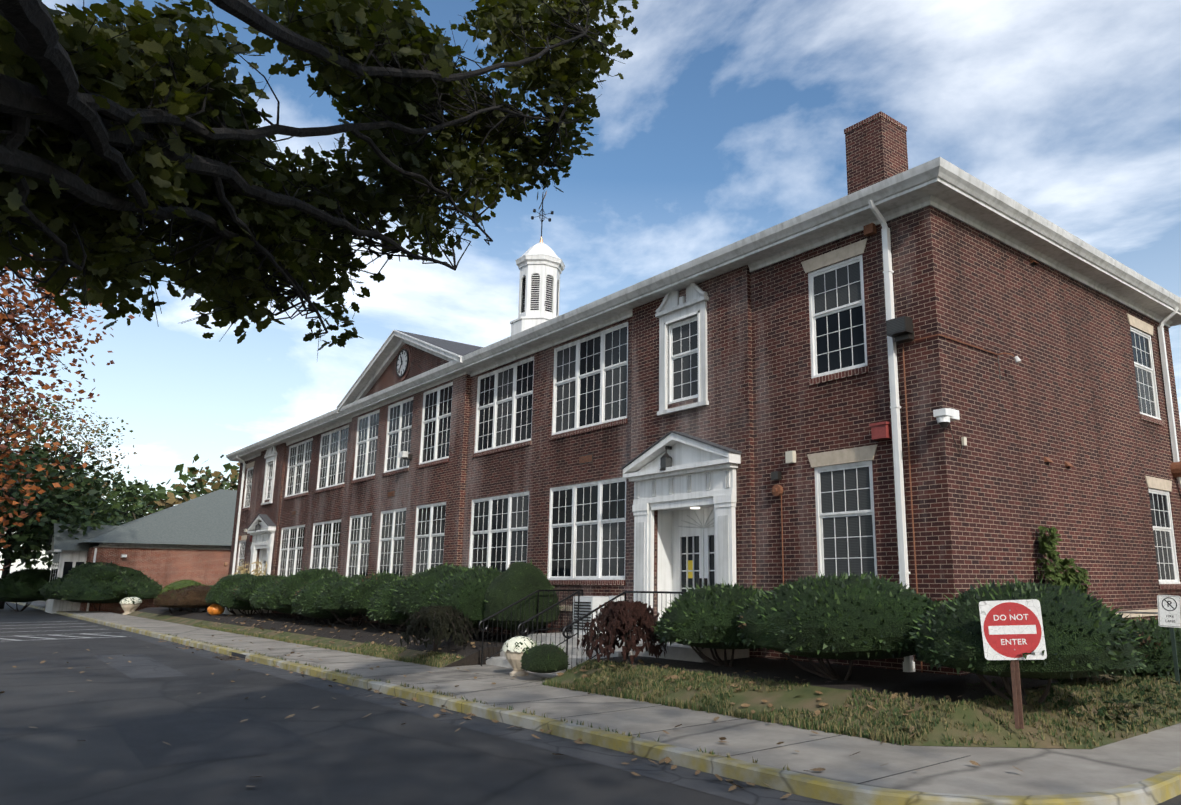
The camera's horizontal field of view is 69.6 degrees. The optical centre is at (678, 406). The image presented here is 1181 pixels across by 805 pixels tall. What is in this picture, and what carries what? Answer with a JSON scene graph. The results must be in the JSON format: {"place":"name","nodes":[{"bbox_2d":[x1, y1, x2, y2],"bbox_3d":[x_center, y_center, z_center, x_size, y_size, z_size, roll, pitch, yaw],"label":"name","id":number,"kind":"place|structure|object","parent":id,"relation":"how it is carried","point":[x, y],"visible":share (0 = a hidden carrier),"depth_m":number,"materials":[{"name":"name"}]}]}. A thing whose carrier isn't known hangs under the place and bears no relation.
{"place":"outdoors","nodes":[
{"label":"outdoors","id":0,"kind":"place"},
{"bbox_2d":[80,547,230,613],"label":"brick wall","id":1,"kind":"structure","parent":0,"point":[164,567],"depth_m":50.22,"materials":[{"name":"red brick"}]},
{"bbox_2d":[45,534,230,613],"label":"annex trim","id":2,"kind":"structure","parent":1,"relation":"attached to","point":[61,557],"depth_m":49.06,"materials":[{"name":"white paint"}]},
{"bbox_2d":[0,0,638,357],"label":"oak tree","id":3,"kind":"object","parent":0,"point":[104,58],"depth_m":5.93,"materials":[{"name":"green plant"}]},
{"bbox_2d":[0,602,1180,804],"bbox_3d":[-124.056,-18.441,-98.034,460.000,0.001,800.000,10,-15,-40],"label":"road asphalt","id":4,"kind":"structure","parent":0,"point":[380,755],"depth_m":9.05,"materials":[{"name":"grey asphalt"}]},
{"bbox_2d":[0,567,50,610],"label":"bush","id":5,"kind":"object","parent":4,"relation":"on","point":[22,585],"visible":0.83,"depth_m":50.22,"materials":[{"name":"green plant"}]},
{"bbox_2d":[0,445,112,570],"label":"tree","id":6,"kind":"object","parent":4,"relation":"on","point":[44,533],"depth_m":49.83,"materials":[{"name":"plant"}]},
{"bbox_2d":[0,621,124,640],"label":"road markings","id":7,"kind":"object","parent":4,"relation":"on","point":[58,634],"visible":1,"depth_m":28.36,"materials":[{"name":"white paint"}]},
{"bbox_2d":[0,371,137,547],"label":"sparse tree","id":8,"kind":"object","parent":4,"relation":"on","point":[52,418],"depth_m":54.40,"materials":[{"name":"plant"}]},
{"bbox_2d":[0,426,154,608],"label":"green tree","id":9,"kind":"object","parent":4,"relation":"on","point":[105,505],"depth_m":57.44,"materials":[{"name":"plant"}]},
{"bbox_2d":[46,489,236,580],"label":"roof","id":10,"kind":"structure","parent":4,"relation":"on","point":[207,519],"depth_m":52.14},
{"bbox_2d":[95,632,835,804],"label":"road patches","id":11,"kind":"object","parent":4,"relation":"on","point":[205,736],"visible":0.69,"depth_m":9.90,"materials":[{"name":"grey asphalt"}]},
{"bbox_2d":[212,652,245,660],"bbox_3d":[-10.632,5.895,19.948,0.470,0.106,1.200,10,-15,-40],"label":"storm drain inlet","id":12,"kind":"object","parent":11,"relation":"on","point":[227,658],"visible":0.88,"depth_m":19.95,"materials":[{"name":"metal"}]},
{"bbox_2d":[0,615,1021,798],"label":"fallen leaves","id":13,"kind":"object","parent":4,"relation":"on","point":[668,759],"visible":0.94,"depth_m":11.76,"materials":[{"name":"brown plant"}]},
{"bbox_2d":[0,0,1180,577],"label":"sky","id":14,"kind":"structure","parent":0,"point":[725,123],"materials":[{"name":"blue"}]},
{"bbox_2d":[573,596,623,634],"bbox_3d":[-1.675,4.348,17.618,0.465,0.800,1.200,10,-15,-40],"label":"ac unit","id":15,"kind":"object","parent":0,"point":[588,604],"visible":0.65,"depth_m":17.61,"materials":[{"name":"paint"}]},
{"bbox_2d":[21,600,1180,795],"bbox_3d":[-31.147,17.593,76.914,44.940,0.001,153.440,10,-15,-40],"label":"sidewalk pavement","id":16,"kind":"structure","parent":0,"point":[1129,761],"depth_m":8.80,"materials":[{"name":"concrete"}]},
{"bbox_2d":[40,600,1180,748],"bbox_3d":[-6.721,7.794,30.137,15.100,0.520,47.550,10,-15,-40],"label":"lawn bank","id":17,"kind":"structure","parent":0,"point":[891,681],"depth_m":11.23,"materials":[{"name":"green plant"}]},
{"bbox_2d":[0,249,134,570],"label":"russet tree","id":18,"kind":"object","parent":17,"relation":"on","point":[5,340],"depth_m":35.29,"materials":[{"name":"plant"}]},
{"bbox_2d":[37,561,162,610],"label":"bush","id":19,"kind":"object","parent":17,"relation":"on","point":[99,582],"visible":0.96,"depth_m":46.31,"materials":[{"name":"green plant"}]},
{"bbox_2d":[39,472,176,564],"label":"tree","id":20,"kind":"object","parent":17,"relation":"on","point":[119,507],"depth_m":102.46,"materials":[{"name":"plant"}]},
{"bbox_2d":[119,597,137,614],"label":"planter urn","id":21,"kind":"object","parent":17,"relation":"on","point":[128,604],"visible":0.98,"depth_m":42.64,"materials":[{"name":"stone"}]},
{"bbox_2d":[131,597,141,611],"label":"planter urn","id":22,"kind":"object","parent":17,"relation":"on","point":[139,600],"visible":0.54,"depth_m":44.09,"materials":[{"name":"stone"}]},
{"bbox_2d":[153,588,182,613],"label":"bush","id":23,"kind":"object","parent":17,"relation":"on","point":[161,600],"visible":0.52,"depth_m":37.36,"materials":[{"name":"brown plant"}]},
{"bbox_2d":[159,579,205,609],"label":"light shrub","id":24,"kind":"object","parent":17,"relation":"on","point":[178,584],"visible":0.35,"depth_m":39.48,"materials":[{"name":"green plant"}]},
{"bbox_2d":[132,454,239,519],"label":"tree","id":25,"kind":"object","parent":17,"relation":"on","point":[169,500],"depth_m":79.32,"materials":[{"name":"green plant"}]},
{"bbox_2d":[167,584,212,611],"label":"bush","id":26,"kind":"object","parent":17,"relation":"on","point":[192,596],"visible":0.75,"depth_m":35.91,"materials":[{"name":"brown plant"}]},
{"bbox_2d":[174,585,213,611],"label":"entrance railings","id":27,"kind":"object","parent":17,"relation":"on","point":[192,608],"visible":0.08,"depth_m":37.37,"materials":[{"name":"black metal"}]},
{"bbox_2d":[207,604,224,614],"bbox_3d":[-18.445,8.046,33.689,0.599,0.564,0.630,10,-15,-40],"label":"pumpkin","id":28,"kind":"object","parent":17,"relation":"on","point":[214,609],"visible":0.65,"depth_m":33.48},
{"bbox_2d":[205,572,257,613],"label":"yew hedge","id":29,"kind":"object","parent":17,"relation":"on","point":[217,589],"visible":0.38,"depth_m":33.55,"materials":[{"name":"green plant"}]},
{"bbox_2d":[217,578,259,615],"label":"yew hedge","id":30,"kind":"object","parent":17,"relation":"on","point":[226,599],"visible":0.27,"depth_m":32.25,"materials":[{"name":"green plant"}]},
{"bbox_2d":[222,607,271,614],"bbox_3d":[-18.784,8.906,35.962,1.650,0.700,4.360,10,-15,-40],"label":"entrance stoop","id":31,"kind":"object","parent":17,"relation":"on","point":[226,611],"visible":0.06,"depth_m":34.31,"materials":[{"name":"concrete"}]},
{"bbox_2d":[234,559,266,575],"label":"corn stalk bundles","id":32,"kind":"object","parent":31,"relation":"on","point":[242,570],"visible":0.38,"depth_m":35.54},
{"bbox_2d":[231,574,285,616],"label":"yew hedge","id":33,"kind":"object","parent":17,"relation":"on","point":[243,590],"visible":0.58,"depth_m":31.13,"materials":[{"name":"green plant"}]},
{"bbox_2d":[250,576,299,618],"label":"yew hedge","id":34,"kind":"object","parent":17,"relation":"on","point":[259,594],"visible":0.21,"depth_m":29.74,"materials":[{"name":"green plant"}]},
{"bbox_2d":[262,575,310,619],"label":"yew hedge","id":35,"kind":"object","parent":17,"relation":"on","point":[270,601],"visible":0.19,"depth_m":28.23,"materials":[{"name":"green plant"}]},
{"bbox_2d":[277,566,342,621],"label":"yew hedge","id":36,"kind":"object","parent":17,"relation":"on","point":[292,583],"visible":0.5,"depth_m":27.16,"materials":[{"name":"green plant"}]},
{"bbox_2d":[290,574,364,623],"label":"yew hedge","id":37,"kind":"object","parent":17,"relation":"on","point":[304,600],"visible":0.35,"depth_m":25.56,"materials":[{"name":"green plant"}]},
{"bbox_2d":[313,574,366,626],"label":"yew hedge","id":38,"kind":"object","parent":17,"relation":"on","point":[328,596],"visible":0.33,"depth_m":24.18,"materials":[{"name":"green plant"}]},
{"bbox_2d":[338,570,408,628],"bbox_3d":[-8.254,5.413,23.697,2.506,1.683,2.272,10,-15,-40],"label":"yew hedge","id":39,"kind":"object","parent":17,"relation":"on","point":[355,595],"visible":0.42,"depth_m":22.97,"materials":[{"name":"green plant"}]},
{"bbox_2d":[366,576,414,631],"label":"yew hedge","id":40,"kind":"object","parent":17,"relation":"on","point":[380,608],"visible":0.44,"depth_m":21.70,"materials":[{"name":"green plant"}]},
{"bbox_2d":[390,561,469,630],"bbox_3d":[-5.800,4.793,21.155,2.459,1.871,3.249,10,-15,-40],"label":"yew hedge","id":41,"kind":"object","parent":17,"relation":"on","point":[411,593],"visible":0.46,"depth_m":20.49,"materials":[{"name":"green plant"}]},
{"bbox_2d":[388,605,479,650],"bbox_3d":[-5.148,4.660,17.765,1.746,0.938,1.658,-2,-12,7],"label":"japanese maple","id":42,"kind":"object","parent":17,"relation":"on","point":[438,621],"visible":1,"depth_m":17.44,"materials":[{"name":"brown"}]},
{"bbox_2d":[427,565,503,639],"bbox_3d":[-4.594,4.525,19.683,2.598,1.802,2.718,10,-15,-40],"label":"yew hedge","id":43,"kind":"object","parent":17,"relation":"on","point":[465,590],"visible":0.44,"depth_m":18.80,"materials":[{"name":"green plant"}]},
{"bbox_2d":[483,559,562,637],"bbox_3d":[-3.401,4.276,18.587,1.867,1.841,1.783,10,-15,-40],"label":"bush","id":44,"kind":"object","parent":17,"relation":"on","point":[514,582],"visible":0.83,"depth_m":18.04,"materials":[{"name":"green plant"}]},
{"bbox_2d":[520,638,569,672],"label":"boxwood","id":45,"kind":"object","parent":17,"relation":"on","point":[547,658],"visible":1,"depth_m":14.22,"materials":[{"name":"green plant"}]},
{"bbox_2d":[441,632,748,683],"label":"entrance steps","id":46,"kind":"structure","parent":17,"relation":"on","point":[500,667],"depth_m":15.32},
{"bbox_2d":[502,636,534,675],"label":"flower planter","id":47,"kind":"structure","parent":46,"relation":"on","point":[513,648],"depth_m":15.00,"materials":[{"name":"stone"}]},
{"bbox_2d":[478,589,703,670],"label":"entrance railings","id":48,"kind":"object","parent":46,"relation":"on","point":[566,636],"visible":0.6,"depth_m":16.49,"materials":[{"name":"metal"}]},
{"bbox_2d":[11,602,1180,804],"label":"kerb","id":49,"kind":"structure","parent":17,"relation":"on","point":[1159,788],"depth_m":7.90,"materials":[{"name":"yellow concrete"}]},
{"bbox_2d":[577,600,667,663],"bbox_3d":[-0.905,3.746,13.962,1.522,1.067,1.709,1,-12,-6],"label":"japanese maple","id":50,"kind":"object","parent":17,"relation":"on","point":[637,617],"visible":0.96,"depth_m":13.60,"materials":[{"name":"red plant"}]},
{"bbox_2d":[165,623,1180,770],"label":"grass tufts","id":51,"kind":"object","parent":17,"relation":"on","point":[902,739],"visible":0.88,"depth_m":10.42,"materials":[{"name":"green plant"}]},
{"bbox_2d":[226,157,1180,634],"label":"building trim","id":52,"kind":"structure","parent":17,"relation":"on","point":[684,483],"depth_m":17.01,"materials":[{"name":"white wood"}]},
{"bbox_2d":[395,345,410,381],"bbox_3d":[-8.992,-1.431,27.499,0.077,1.220,1.220,10,-15,-40],"label":"clock","id":53,"kind":"object","parent":52,"relation":"attached to","point":[402,363],"visible":1,"depth_m":27.44,"materials":[{"name":"white"}]},
{"bbox_2d":[510,237,564,335],"bbox_3d":[-5.181,-4.078,31.491,1.920,4.920,1.920,10,-15,-40],"label":"cupola","id":54,"kind":"object","parent":52,"relation":"on","point":[535,280],"visible":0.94,"depth_m":30.98,"materials":[{"name":"white paint"}]},
{"bbox_2d":[531,190,553,321],"bbox_3d":[-5.081,-4.980,31.324,0.771,6.820,2.497,3,-12,-16],"label":"weathervane","id":55,"kind":"object","parent":52,"relation":"on","point":[540,215],"visible":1,"depth_m":32.09,"materials":[{"name":"black metal"}]},
{"bbox_2d":[232,200,1180,672],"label":"wall fittings","id":56,"kind":"object","parent":52,"relation":"attached to","point":[900,330],"depth_m":13.07,"materials":[{"name":"white paint"}]},
{"bbox_2d":[844,111,907,194],"bbox_3d":[4.338,-4.393,18.209,0.950,3.760,0.980,10,-15,-40],"label":"chimney","id":57,"kind":"object","parent":52,"relation":"on","point":[876,147],"visible":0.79,"depth_m":18.09,"materials":[{"name":"brick"}]},
{"bbox_2d":[228,206,1180,675],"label":"brick walls","id":58,"kind":"structure","parent":17,"relation":"on","point":[994,496],"depth_m":15.04,"materials":[{"name":"brown brick"}]},
{"bbox_2d":[397,330,482,355],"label":"roof","id":59,"kind":"structure","parent":58,"relation":"on","point":[461,349],"depth_m":26.67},
{"bbox_2d":[238,261,1174,594],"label":"windows","id":60,"kind":"structure","parent":58,"relation":"in","point":[614,533],"depth_m":19.44,"materials":[{"name":"glass"}]},
{"bbox_2d":[315,225,1157,595],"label":"wall grime streaks","id":61,"kind":"object","parent":58,"relation":"attached to","point":[853,393],"depth_m":15.15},
{"bbox_2d":[1035,525,1090,592],"bbox_3d":[6.180,3.041,13.560,2.177,2.243,0.363,10,-15,-40],"label":"climbing ivy","id":62,"kind":"object","parent":58,"relation":"attached to","point":[1047,543],"visible":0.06,"depth_m":13.58,"materials":[{"name":"green plant"}]},
{"bbox_2d":[652,578,770,666],"bbox_3d":[0.781,3.422,13.383,2.396,1.410,2.554,10,-15,-40],"label":"yew bush","id":63,"kind":"object","parent":17,"relation":"on","point":[703,617],"visible":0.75,"depth_m":12.73,"materials":[{"name":"green plant"}]},
{"bbox_2d":[734,570,945,680],"bbox_3d":[2.304,2.979,11.599,2.595,1.557,3.330,10,-15,-40],"label":"yew bush","id":64,"kind":"object","parent":17,"relation":"on","point":[853,616],"visible":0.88,"depth_m":10.75,"materials":[{"name":"green plant"}]},
{"bbox_2d":[979,599,1046,728],"bbox_3d":[3.531,2.686,8.850,0.632,1.306,0.043,-4,-12,20],"label":"do-not-enter sign","id":65,"kind":"object","parent":17,"relation":"on","point":[1012,631],"visible":1,"depth_m":8.89,"materials":[{"name":"red metal"}]},
{"bbox_2d":[907,575,1145,704],"bbox_3d":[4.054,2.761,10.019,2.724,1.543,2.580,10,-15,-40],"label":"yew bush","id":66,"kind":"object","parent":17,"relation":"on","point":[1086,634],"visible":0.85,"depth_m":9.26,"materials":[{"name":"green plant"}]},
{"bbox_2d":[967,671,1180,729],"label":"ivy groundcover","id":67,"kind":"object","parent":17,"relation":"on","point":[1119,697],"visible":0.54,"depth_m":10.52,"materials":[{"name":"green plant"}]},
{"bbox_2d":[1039,653,1146,683],"bbox_3d":[5.526,3.460,11.822,2.145,1.244,1.806,10,-15,-40],"label":"mulch bed","id":68,"kind":"object","parent":17,"relation":"on","point":[1142,666],"depth_m":11.41,"materials":[{"name":"green plant"}]},
{"bbox_2d":[1116,611,1157,615],"bbox_3d":[13.482,4.978,18.360,13.027,1.267,2.272,10,-15,-40],"label":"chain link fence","id":69,"kind":"object","parent":17,"relation":"on","point":[1118,612],"visible":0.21,"depth_m":14.86,"materials":[{"name":"grey metal"}]},
{"bbox_2d":[1122,616,1180,676],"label":"yew bush","id":70,"kind":"object","parent":17,"relation":"on","point":[1155,644],"visible":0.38,"depth_m":12.77,"materials":[{"name":"green plant"}]},
{"bbox_2d":[1157,594,1180,684],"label":"fire lane sign","id":71,"kind":"object","parent":17,"relation":"on","point":[1169,610],"visible":0.98,"depth_m":12.40,"materials":[{"name":"silver metal"}]}
]}

